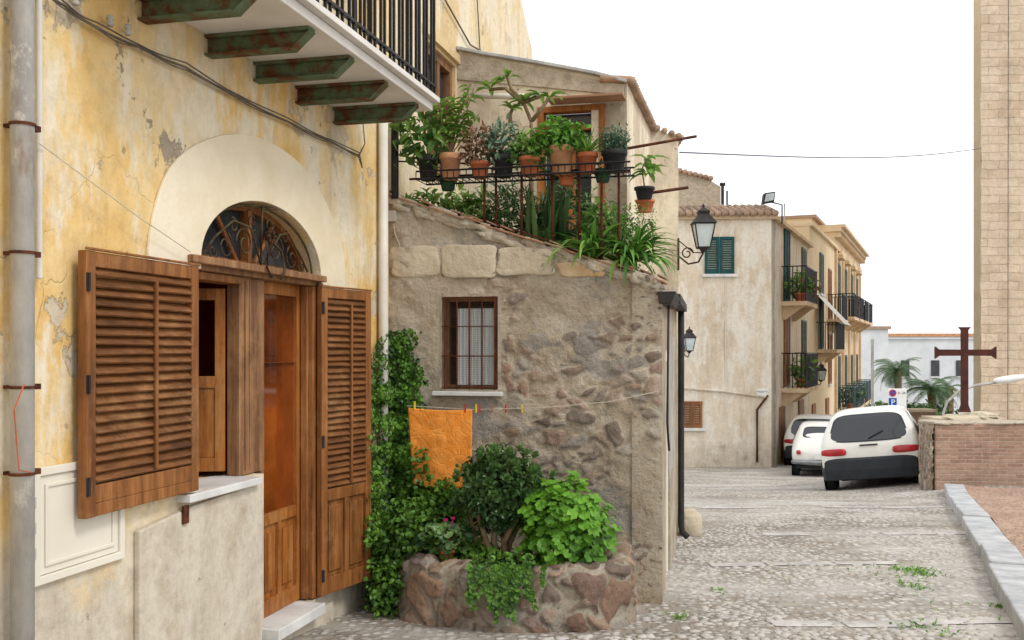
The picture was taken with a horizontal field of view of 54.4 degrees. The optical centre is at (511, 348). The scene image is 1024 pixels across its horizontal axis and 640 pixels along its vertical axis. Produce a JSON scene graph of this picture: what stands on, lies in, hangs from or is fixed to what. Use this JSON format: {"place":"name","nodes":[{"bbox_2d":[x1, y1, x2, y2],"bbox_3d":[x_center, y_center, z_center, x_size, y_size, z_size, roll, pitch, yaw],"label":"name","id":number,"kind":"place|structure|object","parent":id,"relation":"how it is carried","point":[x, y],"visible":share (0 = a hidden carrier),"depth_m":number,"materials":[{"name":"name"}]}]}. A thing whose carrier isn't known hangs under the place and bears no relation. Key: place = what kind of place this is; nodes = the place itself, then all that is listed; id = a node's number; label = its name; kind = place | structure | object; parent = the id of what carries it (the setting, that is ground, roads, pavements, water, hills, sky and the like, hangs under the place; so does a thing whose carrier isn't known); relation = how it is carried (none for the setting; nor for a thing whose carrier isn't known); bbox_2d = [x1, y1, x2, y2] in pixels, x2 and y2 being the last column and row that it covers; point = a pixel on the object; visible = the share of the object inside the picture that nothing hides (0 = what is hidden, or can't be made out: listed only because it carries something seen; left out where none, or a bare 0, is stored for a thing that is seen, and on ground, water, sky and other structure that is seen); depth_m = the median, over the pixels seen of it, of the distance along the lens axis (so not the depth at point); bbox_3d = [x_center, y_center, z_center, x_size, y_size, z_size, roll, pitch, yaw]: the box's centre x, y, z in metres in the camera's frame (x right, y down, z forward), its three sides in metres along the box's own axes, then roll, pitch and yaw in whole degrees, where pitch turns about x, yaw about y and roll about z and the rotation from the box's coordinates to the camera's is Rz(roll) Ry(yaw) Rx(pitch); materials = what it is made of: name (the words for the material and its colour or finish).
{"place":"outdoors","nodes":[
{"label":"outdoors","id":0,"kind":"place"},
{"bbox_2d":[291,463,1023,639],"bbox_3d":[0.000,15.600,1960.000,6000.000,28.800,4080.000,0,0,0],"label":"ground","id":1,"kind":"structure","parent":0,"point":[804,495],"depth_m":7.83,"materials":[{"name":"stone"}]},
{"bbox_2d":[0,0,439,639],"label":"yellow house","id":2,"kind":"structure","parent":1,"relation":"on","point":[194,432],"depth_m":4.48,"materials":[{"name":"paint"}]},
{"bbox_2d":[13,384,30,472],"bbox_3d":[-1.643,0.270,3.340,0.015,0.305,0.092,0,0,13],"label":"loose wire","id":3,"kind":"object","parent":2,"relation":"hanging from","point":[16,431],"visible":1,"depth_m":3.32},
{"bbox_2d":[36,140,190,252],"bbox_3d":[-1.550,-0.583,3.985,0.025,0.304,0.987,0,0,14],"label":"thin string","id":4,"kind":"object","parent":2,"relation":"attached to","point":[109,195],"visible":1,"depth_m":3.87,"materials":[{"name":"white fabric"}]},
{"bbox_2d":[52,0,364,167],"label":"electric cable","id":5,"kind":"object","parent":2,"relation":"attached to","point":[68,8],"visible":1,"depth_m":4.50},
{"bbox_2d":[199,271,242,284],"bbox_3d":[-1.481,0.141,4.866,0.110,1.017,0.461,0,0,14],"label":"window frame","id":6,"kind":"structure","parent":2,"relation":"in","point":[207,277],"depth_m":4.88,"materials":[{"name":"brown wood"}]},
{"bbox_2d":[264,281,300,617],"bbox_3d":[-1.318,0.548,5.587,0.040,1.828,0.509,0,0,14],"label":"door","id":7,"kind":"structure","parent":2,"relation":"in","point":[281,301],"depth_m":5.63,"materials":[{"name":"orange wood"}]},
{"bbox_2d":[363,328,473,615],"bbox_3d":[-0.608,0.859,6.439,0.751,2.006,1.128,0,0,0],"label":"ivy","id":8,"kind":"object","parent":2,"relation":"attached to","point":[396,445],"visible":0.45,"depth_m":6.77,"materials":[{"name":"green plant"}]},
{"bbox_2d":[388,0,531,487],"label":"cream house","id":9,"kind":"structure","parent":1,"relation":"on","point":[503,29],"depth_m":8.49,"materials":[{"name":"yellow paint"}]},
{"bbox_2d":[427,45,451,182],"bbox_3d":[-0.646,-1.885,8.192,0.090,1.070,0.747,0,0,14],"label":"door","id":10,"kind":"structure","parent":9,"relation":"in","point":[443,69],"depth_m":8.42,"materials":[{"name":"brown wood"}]},
{"bbox_2d":[444,0,481,50],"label":"wall cable","id":11,"kind":"object","parent":9,"relation":"attached to","point":[446,2],"depth_m":8.84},
{"bbox_2d":[394,536,639,633],"bbox_3d":[0.030,1.540,6.299,1.640,0.631,1.369,0,0,0],"label":"stone planter","id":12,"kind":"object","parent":1,"relation":"on","point":[579,597],"visible":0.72,"depth_m":5.78,"materials":[{"name":"stone"}]},
{"bbox_2d":[362,442,520,618],"bbox_3d":[-0.467,1.133,6.345,1.048,1.168,0.748,0,0,0],"label":"ground ivy","id":13,"kind":"object","parent":12,"relation":"in","point":[401,524],"visible":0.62,"depth_m":6.21,"materials":[{"name":"green plant"}]},
{"bbox_2d":[415,516,474,561],"bbox_3d":[-0.408,1.165,6.079,0.374,0.290,0.248,0,0,0],"label":"cyclamen","id":14,"kind":"object","parent":12,"relation":"on","point":[437,530],"visible":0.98,"depth_m":6.04,"materials":[{"name":"plant"}]},
{"bbox_2d":[449,442,557,562],"bbox_3d":[-0.037,0.966,6.159,0.696,0.785,0.569,0,0,0],"label":"jade shrub","id":15,"kind":"object","parent":12,"relation":"on","point":[494,493],"visible":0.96,"depth_m":6.04,"materials":[{"name":"green plant"}]},
{"bbox_2d":[465,547,547,623],"bbox_3d":[-0.032,1.355,5.742,0.471,0.400,0.296,0,0,0],"label":"trailing ivy","id":16,"kind":"object","parent":12,"relation":"hanging from","point":[506,585],"visible":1,"depth_m":5.63,"materials":[{"name":"green plant"}]},
{"bbox_2d":[513,471,622,564],"bbox_3d":[0.326,1.095,6.011,0.622,0.714,0.598,0,0,-41],"label":"geranium","id":17,"kind":"object","parent":12,"relation":"on","point":[557,527],"visible":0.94,"depth_m":5.88,"materials":[{"name":"green plant"}]},
{"bbox_2d":[388,190,689,603],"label":"stone house","id":18,"kind":"structure","parent":1,"relation":"on","point":[499,318],"depth_m":6.74,"materials":[{"name":"stone"}]},
{"bbox_2d":[405,187,478,214],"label":"terrace plant","id":19,"kind":"object","parent":18,"relation":"on","point":[434,198],"visible":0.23,"depth_m":7.20,"materials":[{"name":"green plant"}]},
{"bbox_2d":[439,181,494,226],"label":"terrace plant","id":20,"kind":"object","parent":18,"relation":"on","point":[468,204],"visible":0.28,"depth_m":7.06,"materials":[{"name":"green plant"}]},
{"bbox_2d":[441,296,497,389],"bbox_3d":[-0.266,-0.040,6.955,0.419,0.639,0.238,0,0,14],"label":"window","id":21,"kind":"structure","parent":18,"relation":"in","point":[470,356],"depth_m":6.89,"materials":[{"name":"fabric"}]},
{"bbox_2d":[469,183,524,229],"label":"terrace plant","id":22,"kind":"object","parent":18,"relation":"on","point":[499,187],"visible":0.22,"depth_m":7.14,"materials":[{"name":"green plant"}]},
{"bbox_2d":[399,161,634,267],"bbox_3d":[-0.010,-0.936,6.799,1.666,0.793,0.236,0,0,14],"label":"terrace railing","id":23,"kind":"object","parent":18,"relation":"on","point":[626,169],"visible":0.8,"depth_m":6.74,"materials":[{"name":"metal"}]},
{"bbox_2d":[388,103,451,181],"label":"potted plant","id":24,"kind":"object","parent":23,"relation":"on","point":[425,160],"visible":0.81,"depth_m":6.88,"materials":[{"name":"green plant"}]},
{"bbox_2d":[437,173,456,191],"bbox_3d":[-0.450,-1.192,6.996,0.164,0.162,0.138,0,0,-27],"label":"flower pot","id":25,"kind":"object","parent":23,"relation":"hanging from","point":[448,186],"visible":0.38,"depth_m":6.96,"materials":[{"name":"green plastic"}]},
{"bbox_2d":[429,84,484,180],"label":"potted plant","id":26,"kind":"object","parent":23,"relation":"on","point":[449,159],"visible":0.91,"depth_m":6.86,"materials":[{"name":"green plant"}]},
{"bbox_2d":[458,119,502,179],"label":"potted plant","id":27,"kind":"object","parent":23,"relation":"on","point":[476,162],"visible":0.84,"depth_m":6.80,"materials":[{"name":"plant"}]},
{"bbox_2d":[477,113,525,178],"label":"potted plant","id":28,"kind":"object","parent":23,"relation":"on","point":[498,160],"visible":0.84,"depth_m":6.75,"materials":[{"name":"green plant"}]},
{"bbox_2d":[505,127,551,177],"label":"potted plant","id":29,"kind":"object","parent":23,"relation":"on","point":[526,157],"visible":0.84,"depth_m":6.70,"materials":[{"name":"green plant"}]},
{"bbox_2d":[531,114,593,175],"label":"potted plant","id":30,"kind":"object","parent":23,"relation":"on","point":[558,147],"visible":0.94,"depth_m":6.65,"materials":[{"name":"green plant"}]},
{"bbox_2d":[558,166,575,186],"bbox_3d":[0.370,-1.191,6.796,0.147,0.153,0.158,0,0,11],"label":"flower pot","id":31,"kind":"object","parent":23,"relation":"hanging from","point":[565,181],"visible":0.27,"depth_m":6.76,"materials":[{"name":"ceramic"}]},
{"bbox_2d":[565,129,609,174],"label":"potted plant","id":32,"kind":"object","parent":23,"relation":"on","point":[586,153],"visible":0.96,"depth_m":6.61,"materials":[{"name":"green plant"}]},
{"bbox_2d":[594,158,610,182],"bbox_3d":[0.606,-1.212,6.737,0.181,0.173,0.130,0,0,0],"label":"flower pot","id":33,"kind":"object","parent":23,"relation":"hanging from","point":[605,177],"visible":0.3,"depth_m":6.70,"materials":[{"name":"green plastic"}]},
{"bbox_2d":[596,122,631,173],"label":"potted plant","id":34,"kind":"object","parent":23,"relation":"on","point":[613,150],"visible":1,"depth_m":6.57,"materials":[{"name":"green plant"}]},
{"bbox_2d":[479,182,557,240],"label":"terrace plant","id":35,"kind":"object","parent":18,"relation":"on","point":[514,200],"visible":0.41,"depth_m":6.95,"materials":[{"name":"green plant"}]},
{"bbox_2d":[474,69,568,208],"bbox_3d":[0.065,-1.138,7.077,0.697,1.676,0.319,0,0,0],"label":"tree","id":36,"kind":"object","parent":18,"relation":"on","point":[524,99],"visible":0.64,"depth_m":7.06,"materials":[{"name":"green plant"}]},
{"bbox_2d":[407,391,658,409],"bbox_3d":[0.122,0.335,6.480,1.661,0.128,0.105,0,0,6],"label":"washing line","id":37,"kind":"object","parent":18,"relation":"attached to","point":[539,407],"visible":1,"depth_m":6.44,"materials":[{"name":"white fabric"}]},
{"bbox_2d":[408,408,471,488],"bbox_3d":[-0.473,0.654,6.550,0.440,0.528,0.033,0,0,14],"label":"towel","id":38,"kind":"object","parent":37,"relation":"hanging from","point":[444,437],"visible":0.87,"depth_m":6.54,"materials":[{"name":"fabric"}]},
{"bbox_2d":[514,180,571,245],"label":"terrace plant","id":39,"kind":"object","parent":18,"relation":"on","point":[560,218],"visible":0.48,"depth_m":6.91,"materials":[{"name":"green plant"}]},
{"bbox_2d":[534,179,611,251],"bbox_3d":[0.425,-0.907,7.087,0.687,0.873,0.323,0,0,0],"label":"terrace plant","id":40,"kind":"object","parent":18,"relation":"on","point":[575,211],"visible":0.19,"depth_m":7.08,"materials":[{"name":"green plant"}]},
{"bbox_2d":[534,214,633,275],"bbox_3d":[0.533,-0.671,6.828,0.822,0.451,0.774,0,0,-25],"label":"terrace plant","id":41,"kind":"object","parent":18,"relation":"on","point":[589,241],"visible":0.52,"depth_m":6.69,"materials":[{"name":"green plant"}]},
{"bbox_2d":[577,196,628,242],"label":"terrace plant","id":42,"kind":"object","parent":18,"relation":"on","point":[591,214],"visible":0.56,"depth_m":6.82,"materials":[{"name":"green plant"}]},
{"bbox_2d":[571,190,635,265],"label":"terrace plant","id":43,"kind":"object","parent":18,"relation":"on","point":[598,215],"visible":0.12,"depth_m":7.10,"materials":[{"name":"green plant"}]},
{"bbox_2d":[578,222,688,284],"bbox_3d":[0.813,-0.609,6.755,0.765,0.433,0.815,0,0,0],"label":"terrace plant","id":44,"kind":"object","parent":18,"relation":"on","point":[634,250],"visible":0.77,"depth_m":6.64,"materials":[{"name":"green plant"}]},
{"bbox_2d":[614,200,657,273],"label":"trailing plant","id":45,"kind":"object","parent":18,"relation":"on","point":[628,236],"visible":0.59,"depth_m":6.75,"materials":[{"name":"green plant"}]},
{"bbox_2d":[666,349,667,570],"bbox_3d":[1.112,0.875,7.458,0.080,1.750,0.750,0,0,11],"label":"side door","id":46,"kind":"structure","parent":18,"relation":"in","point":[666,349],"depth_m":7.75,"materials":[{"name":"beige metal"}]},
{"bbox_2d":[456,46,683,530],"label":"terrace house","id":47,"kind":"structure","parent":1,"relation":"on","point":[599,99],"depth_m":8.48,"materials":[{"name":"beige paint"}]},
{"bbox_2d":[537,103,604,249],"bbox_3d":[0.512,-1.162,8.418,0.578,1.763,0.142,0,0,14],"label":"door","id":48,"kind":"structure","parent":47,"relation":"in","point":[575,112],"depth_m":8.41,"materials":[{"name":"orange wood"}]},
{"bbox_2d":[635,199,654,212],"bbox_3d":[1.076,-1.152,8.050,0.158,0.100,0.157,0,0,0],"label":"flower pot","id":49,"kind":"object","parent":47,"relation":"hanging from","point":[651,202],"visible":0.89,"depth_m":8.00,"materials":[{"name":"ceramic"}]},
{"bbox_2d":[626,154,668,199],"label":"potted plant","id":50,"kind":"object","parent":49,"relation":"in","point":[644,192],"visible":0.99,"depth_m":7.98,"materials":[{"name":"green plant"}]},
{"bbox_2d":[627,135,696,149],"bbox_3d":[1.240,-1.706,8.225,0.617,0.155,0.024,0,0,-14],"label":"iron pole","id":51,"kind":"object","parent":47,"relation":"attached to","point":[662,142],"visible":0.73,"depth_m":8.22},
{"bbox_2d":[653,186,688,193],"bbox_3d":[1.308,-1.329,8.350,0.372,0.090,0.026,0,0,-16],"label":"iron pole","id":52,"kind":"object","parent":47,"relation":"attached to","point":[670,189],"visible":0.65,"depth_m":8.35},
{"bbox_2d":[677,203,716,269],"bbox_3d":[1.840,-1.119,9.900,0.358,0.661,0.233,0,0,0],"label":"street lamp","id":53,"kind":"object","parent":47,"relation":"attached to","point":[703,223],"visible":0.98,"depth_m":9.84,"materials":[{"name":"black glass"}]},
{"bbox_2d":[684,508,701,536],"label":"stone block","id":54,"kind":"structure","parent":1,"relation":"on","point":[693,522],"depth_m":9.70,"materials":[{"name":"stone"}]},
{"bbox_2d":[678,168,720,206],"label":"grey house","id":55,"kind":"structure","parent":1,"relation":"on","point":[704,189],"depth_m":33.00,"materials":[{"name":"paint"}]},
{"bbox_2d":[678,204,817,466],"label":"beige house","id":56,"kind":"structure","parent":1,"relation":"on","point":[746,319],"depth_m":26.08,"materials":[{"name":"paint"}]},
{"bbox_2d":[684,327,695,357],"bbox_3d":[4.487,-0.172,25.527,0.325,0.800,0.979,0,0,0],"label":"street lamp","id":57,"kind":"object","parent":56,"relation":"attached to","point":[689,339],"visible":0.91,"depth_m":25.10,"materials":[{"name":"glass"}]},
{"bbox_2d":[684,401,705,430],"bbox_3d":[4.724,1.761,26.077,0.676,0.770,0.088,0,0,3],"label":"window","id":58,"kind":"structure","parent":56,"relation":"in","point":[686,427],"depth_m":26.07,"materials":[{"name":"brown wood"}]},
{"bbox_2d":[702,237,737,276],"bbox_3d":[5.429,-2.407,26.034,0.923,1.048,0.088,0,0,3],"label":"window","id":59,"kind":"structure","parent":56,"relation":"in","point":[715,239],"depth_m":26.04,"materials":[{"name":"green paint"}]},
{"bbox_2d":[720,183,727,204],"bbox_3d":[6.812,-4.463,32.000,0.252,1.751,0.120,0,0,0],"label":"flue pipe","id":60,"kind":"object","parent":56,"relation":"on","point":[722,185],"visible":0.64,"depth_m":31.96,"materials":[{"name":"metal"}]},
{"bbox_2d":[761,192,782,223],"bbox_3d":[6.838,-3.685,26.004,0.648,0.802,0.312,0,0,-12],"label":"floodlight","id":61,"kind":"object","parent":56,"relation":"attached to","point":[768,197],"visible":1,"depth_m":25.89,"materials":[{"name":"metal"}]},
{"bbox_2d":[779,406,784,463],"bbox_3d":[7.489,2.650,27.595,0.047,2.100,0.900,0,0,23],"label":"street door","id":62,"kind":"structure","parent":56,"relation":"in","point":[781,409],"depth_m":27.33,"materials":[{"name":"brown wood"}]},
{"bbox_2d":[784,228,789,300],"bbox_3d":[7.866,-2.372,28.467,0.047,2.080,1.000,0,0,23],"label":"french window","id":63,"kind":"structure","parent":56,"relation":"in","point":[786,233],"depth_m":28.37,"materials":[{"name":"green paint"}]},
{"bbox_2d":[784,317,790,387],"bbox_3d":[7.884,0.021,28.459,0.088,2.260,1.160,0,0,23],"label":"french window","id":64,"kind":"structure","parent":56,"relation":"in","point":[786,322],"depth_m":28.39,"materials":[{"name":"brown wood"}]},
{"bbox_2d":[784,270,814,300],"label":"balcony plant","id":65,"kind":"object","parent":56,"relation":"on","point":[799,286],"visible":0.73,"depth_m":27.74,"materials":[{"name":"green plant"}]},
{"bbox_2d":[786,352,819,386],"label":"balcony plant","id":66,"kind":"object","parent":56,"relation":"on","point":[799,373],"visible":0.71,"depth_m":28.08,"materials":[{"name":"green plant"}]},
{"bbox_2d":[801,320,806,376],"bbox_3d":[9.376,0.081,31.954,0.047,1.980,1.000,0,0,23],"label":"french window","id":67,"kind":"structure","parent":56,"relation":"in","point":[803,323],"depth_m":31.88,"materials":[{"name":"wood"}]},
{"bbox_2d":[801,247,806,281],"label":"french window","id":68,"kind":"structure","parent":56,"relation":"in","point":[803,251],"depth_m":31.78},
{"bbox_2d":[790,270,821,297],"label":"balcony plant","id":69,"kind":"object","parent":56,"relation":"on","point":[818,288],"visible":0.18,"depth_m":28.93,"materials":[{"name":"plant"}]},
{"bbox_2d":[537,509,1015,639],"bbox_3d":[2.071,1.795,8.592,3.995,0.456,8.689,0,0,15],"label":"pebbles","id":70,"kind":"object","parent":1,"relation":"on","point":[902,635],"visible":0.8,"depth_m":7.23,"materials":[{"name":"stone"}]},
{"bbox_2d":[779,214,825,224],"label":"ochre house","id":71,"kind":"structure","parent":1,"relation":"on","point":[815,219],"depth_m":40.77,"materials":[{"name":"yellow paint"}]},
{"bbox_2d":[709,561,900,565],"bbox_3d":[2.376,1.745,8.097,1.569,0.012,0.185,0,0,-4],"label":"paving strip","id":72,"kind":"object","parent":1,"relation":"on","point":[806,563],"visible":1,"depth_m":8.09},
{"bbox_2d":[783,409,832,464],"bbox_3d":[8.584,2.446,27.838,1.594,1.650,3.334,0,-4,22],"label":"parked car","id":73,"kind":"object","parent":1,"relation":"on","point":[797,421],"visible":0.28,"depth_m":26.69,"materials":[{"name":"white paint"}]},
{"bbox_2d":[791,421,828,475],"bbox_3d":[7.468,2.422,24.027,1.344,1.344,3.002,0,-5,17],"label":"parked car","id":74,"kind":"object","parent":1,"relation":"on","point":[806,445],"visible":0.5,"depth_m":22.93,"materials":[{"name":"white paint"}]},
{"bbox_2d":[788,222,850,414],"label":"peach house","id":75,"kind":"structure","parent":1,"relation":"on","point":[826,335],"depth_m":36.61,"materials":[{"name":"paint"}]},
{"bbox_2d":[819,289,823,348],"bbox_3d":[11.383,-1.087,36.589,0.047,2.180,1.100,0,0,23],"label":"french window","id":76,"kind":"structure","parent":75,"relation":"in","point":[821,304],"depth_m":36.45,"materials":[{"name":"green paint"}]},
{"bbox_2d":[819,252,824,296],"bbox_3d":[11.401,-2.717,36.581,0.088,1.560,1.260,0,0,23],"label":"french window","id":77,"kind":"structure","parent":75,"relation":"in","point":[821,256],"depth_m":36.45,"materials":[{"name":"wood"}]},
{"bbox_2d":[818,363,826,384],"bbox_3d":[10.557,0.853,34.177,0.325,0.804,0.679,0,0,0],"label":"street lamp","id":78,"kind":"object","parent":75,"relation":"attached to","point":[822,370],"visible":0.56,"depth_m":33.89,"materials":[{"name":"glass"}]},
{"bbox_2d":[828,268,831,318],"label":"french window","id":79,"kind":"structure","parent":75,"relation":"in","point":[829,270],"depth_m":38.87,"materials":[{"name":"brown wood"}]},
{"bbox_2d":[828,333,832,385],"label":"french window","id":80,"kind":"structure","parent":75,"relation":"in","point":[830,383],"depth_m":39.22,"materials":[{"name":"brown wood"}]},
{"bbox_2d":[701,506,944,507],"bbox_3d":[3.987,2.022,12.704,3.188,0.032,0.241,0,0,-3],"label":"paving strip","id":81,"kind":"object","parent":1,"relation":"on","point":[833,506],"visible":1,"depth_m":12.69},
{"bbox_2d":[649,562,1002,636],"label":"weeds","id":82,"kind":"object","parent":1,"relation":"on","point":[922,571],"visible":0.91,"depth_m":7.13,"materials":[{"name":"green plant"}]},
{"bbox_2d":[817,224,872,413],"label":"sandstone house","id":83,"kind":"structure","parent":1,"relation":"on","point":[851,254],"depth_m":45.25,"materials":[{"name":"paint"}]},
{"bbox_2d":[838,263,840,312],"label":"french window","id":84,"kind":"structure","parent":83,"relation":"in","point":[839,266],"depth_m":42.66,"materials":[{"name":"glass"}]},
{"bbox_2d":[838,355,841,409],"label":"french window","id":85,"kind":"structure","parent":83,"relation":"in","point":[839,356],"depth_m":42.66,"materials":[{"name":"wood"}]},
{"bbox_2d":[839,385,865,408],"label":"balcony plant","id":86,"kind":"object","parent":83,"relation":"on","point":[858,393],"visible":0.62,"depth_m":42.44,"materials":[{"name":"green plant"}]},
{"bbox_2d":[762,531,965,535],"bbox_3d":[3.644,1.831,9.878,2.346,0.015,0.190,0,0,-3],"label":"paving strip","id":87,"kind":"object","parent":1,"relation":"on","point":[889,533],"visible":0.83,"depth_m":9.87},
{"bbox_2d":[821,399,919,489],"bbox_3d":[6.529,1.658,17.770,1.594,1.650,3.334,-7,-7,25],"label":"parked car","id":88,"kind":"object","parent":1,"relation":"on","point":[871,442],"visible":0.79,"depth_m":16.38,"materials":[{"name":"white paint"}]},
{"bbox_2d":[871,339,873,405],"bbox_3d":[8.686,1.383,24.000,0.065,3.230,0.065,0,0,23],"label":"sign post","id":89,"kind":"object","parent":1,"relation":"on","point":[872,372],"visible":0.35,"depth_m":23.97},
{"bbox_2d":[861,326,890,405],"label":"white house","id":90,"kind":"structure","parent":1,"relation":"on","point":[878,335],"depth_m":95.00,"materials":[{"name":"paint"}]},
{"bbox_2d":[770,617,1011,626],"bbox_3d":[2.382,1.635,5.949,1.682,0.021,0.209,0,0,-3],"label":"paving strip","id":91,"kind":"object","parent":1,"relation":"on","point":[888,624],"visible":0.93,"depth_m":5.96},
{"bbox_2d":[869,357,921,390],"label":"palm tree","id":92,"kind":"object","parent":1,"relation":"on","point":[893,373],"visible":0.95,"depth_m":61.78,"materials":[{"name":"green plant"}]},
{"bbox_2d":[888,388,906,408],"bbox_3d":[8.507,1.860,22.005,0.410,1.966,0.111,0,0,0],"label":"parking sign","id":93,"kind":"object","parent":1,"relation":"on","point":[897,397],"visible":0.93,"depth_m":21.97,"materials":[{"name":"metal"}]},
{"bbox_2d":[864,399,958,415],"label":"shrubbery","id":94,"kind":"object","parent":1,"relation":"on","point":[911,405],"visible":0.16,"depth_m":56.34,"materials":[{"name":"green plant"}]},
{"bbox_2d":[907,408,936,423],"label":"pink wall","id":95,"kind":"structure","parent":1,"relation":"on","point":[916,413],"depth_m":30.00,"materials":[{"name":"stone"}]},
{"bbox_2d":[888,333,972,413],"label":"white building","id":96,"kind":"structure","parent":1,"relation":"on","point":[902,347],"depth_m":110.00,"materials":[{"name":"paint"}]},
{"bbox_2d":[930,360,940,377],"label":"window","id":97,"kind":"structure","parent":96,"relation":"in","point":[934,363],"depth_m":109.91,"materials":[{"name":"glass"}]},
{"bbox_2d":[903,376,958,408],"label":"palm tree","id":98,"kind":"object","parent":1,"relation":"on","point":[934,391],"visible":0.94,"depth_m":57.72,"materials":[{"name":"green plant"}]},
{"bbox_2d":[931,378,959,413],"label":"palm tree","id":99,"kind":"object","parent":1,"relation":"on","point":[951,407],"visible":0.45,"depth_m":65.81,"materials":[{"name":"green plant"}]},
{"bbox_2d":[921,327,1006,419],"bbox_3d":[7.413,1.073,16.278,1.100,2.854,0.844,0,0,0],"label":"iron cross","id":100,"kind":"object","parent":1,"relation":"on","point":[964,352],"visible":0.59,"depth_m":16.17,"materials":[{"name":"metal"}]},
{"bbox_2d":[918,417,1023,490],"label":"brick wall","id":101,"kind":"structure","parent":1,"relation":"on","point":[977,452],"depth_m":14.99,"materials":[{"name":"brick"}]},
{"bbox_2d":[942,374,1023,415],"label":"street light","id":102,"kind":"object","parent":1,"relation":"on","point":[1011,378],"visible":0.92,"depth_m":20.97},
{"bbox_2d":[944,484,1023,639],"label":"kerb","id":103,"kind":"structure","parent":1,"relation":"on","point":[997,552],"depth_m":7.97,"materials":[{"name":"stone"}]},
{"bbox_2d":[973,0,1023,420],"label":"church tower","id":104,"kind":"structure","parent":1,"relation":"on","point":[998,175],"depth_m":21.98,"materials":[{"name":"stone"}]},
{"bbox_2d":[679,148,980,157],"bbox_3d":[6.018,-3.190,15.950,0.014,2.488,14.905,0,0,36],"label":"overhead wire","id":105,"kind":"object","parent":104,"relation":"attached to","point":[812,157],"visible":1,"depth_m":12.72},
{"bbox_2d":[521,0,972,332],"label":"sky","id":106,"kind":"structure","parent":0,"point":[806,78],"materials":[{"name":"white"}]},
{"bbox_2d":[964,485,1023,557],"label":"gravel terrace","id":107,"kind":"structure","parent":0,"point":[1003,507],"depth_m":11.87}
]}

